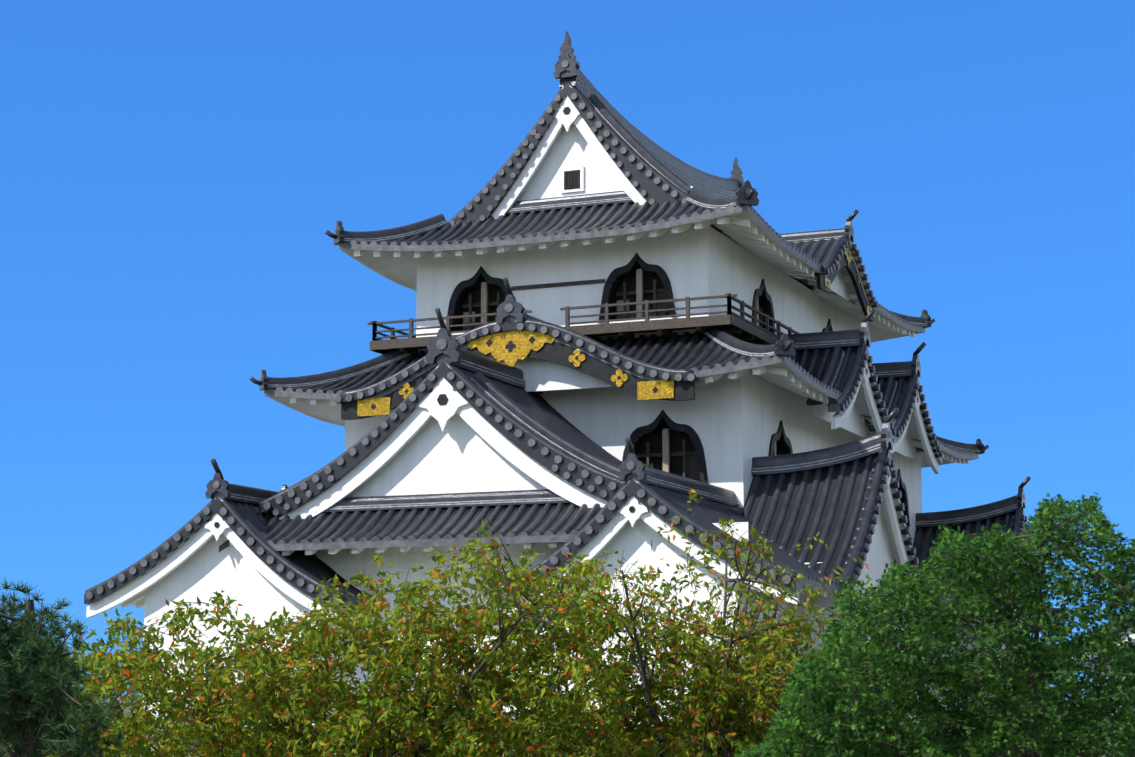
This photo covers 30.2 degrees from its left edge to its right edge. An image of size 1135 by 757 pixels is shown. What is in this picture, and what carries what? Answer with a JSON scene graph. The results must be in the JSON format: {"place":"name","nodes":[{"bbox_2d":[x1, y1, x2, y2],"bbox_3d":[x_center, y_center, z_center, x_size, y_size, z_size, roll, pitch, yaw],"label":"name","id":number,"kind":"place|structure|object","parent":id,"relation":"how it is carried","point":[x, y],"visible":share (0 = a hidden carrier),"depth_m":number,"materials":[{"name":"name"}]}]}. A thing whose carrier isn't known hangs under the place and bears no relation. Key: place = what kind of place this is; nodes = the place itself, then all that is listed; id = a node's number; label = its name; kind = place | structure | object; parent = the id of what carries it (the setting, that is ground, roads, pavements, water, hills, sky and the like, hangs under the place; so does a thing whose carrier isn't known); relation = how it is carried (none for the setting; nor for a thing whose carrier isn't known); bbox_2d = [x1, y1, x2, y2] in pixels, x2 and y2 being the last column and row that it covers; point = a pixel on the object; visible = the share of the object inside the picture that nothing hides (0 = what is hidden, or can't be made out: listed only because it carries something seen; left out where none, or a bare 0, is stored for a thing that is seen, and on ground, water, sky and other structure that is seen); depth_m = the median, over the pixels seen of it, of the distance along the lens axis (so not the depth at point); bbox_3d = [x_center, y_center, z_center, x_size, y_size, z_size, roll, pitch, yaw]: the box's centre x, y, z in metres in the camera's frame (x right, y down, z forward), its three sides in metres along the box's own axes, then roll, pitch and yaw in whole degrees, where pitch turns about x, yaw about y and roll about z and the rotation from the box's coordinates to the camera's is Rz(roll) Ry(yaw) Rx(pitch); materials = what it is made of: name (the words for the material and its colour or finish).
{"place":"outdoors","nodes":[
{"label":"outdoors","id":0,"kind":"place"},
{"bbox_2d":[6,702,1104,756],"bbox_3d":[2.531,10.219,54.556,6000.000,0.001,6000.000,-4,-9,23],"label":"ground","id":1,"kind":"structure","parent":0,"point":[126,710],"depth_m":286.67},
{"bbox_2d":[0,576,133,756],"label":"pine tree","id":2,"kind":"object","parent":1,"relation":"on","point":[35,703],"visible":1,"depth_m":21.34,"materials":[{"name":"green plant"}]},
{"bbox_2d":[8,517,642,756],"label":"cherry tree","id":3,"kind":"object","parent":1,"relation":"on","point":[291,703],"visible":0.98,"depth_m":27.85,"materials":[{"name":"green plant"}]},
{"bbox_2d":[0,613,1134,756],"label":"shrubs","id":4,"kind":"object","parent":1,"relation":"on","point":[582,752],"visible":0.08,"depth_m":35.47,"materials":[{"name":"green plant"}]},
{"bbox_2d":[84,31,1134,756],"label":"castle","id":5,"kind":"structure","parent":1,"relation":"on","point":[624,337],"depth_m":46.85,"materials":[{"name":"paint"}]},
{"bbox_2d":[455,515,917,756],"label":"cherry tree","id":6,"kind":"object","parent":1,"relation":"on","point":[718,680],"visible":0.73,"depth_m":30.36,"materials":[{"name":"green plant"}]},
{"bbox_2d":[584,489,839,756],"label":"cherry tree","id":7,"kind":"object","parent":1,"relation":"on","point":[791,655],"visible":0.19,"depth_m":32.58,"materials":[{"name":"green plant"}]},
{"bbox_2d":[734,492,1134,756],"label":"maple tree","id":8,"kind":"object","parent":1,"relation":"on","point":[797,728],"visible":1,"depth_m":24.12,"materials":[{"name":"green plant"}]},
{"bbox_2d":[0,0,1134,701],"label":"sky","id":9,"kind":"structure","parent":0,"point":[175,174],"materials":[{"name":"blue"}]}
]}

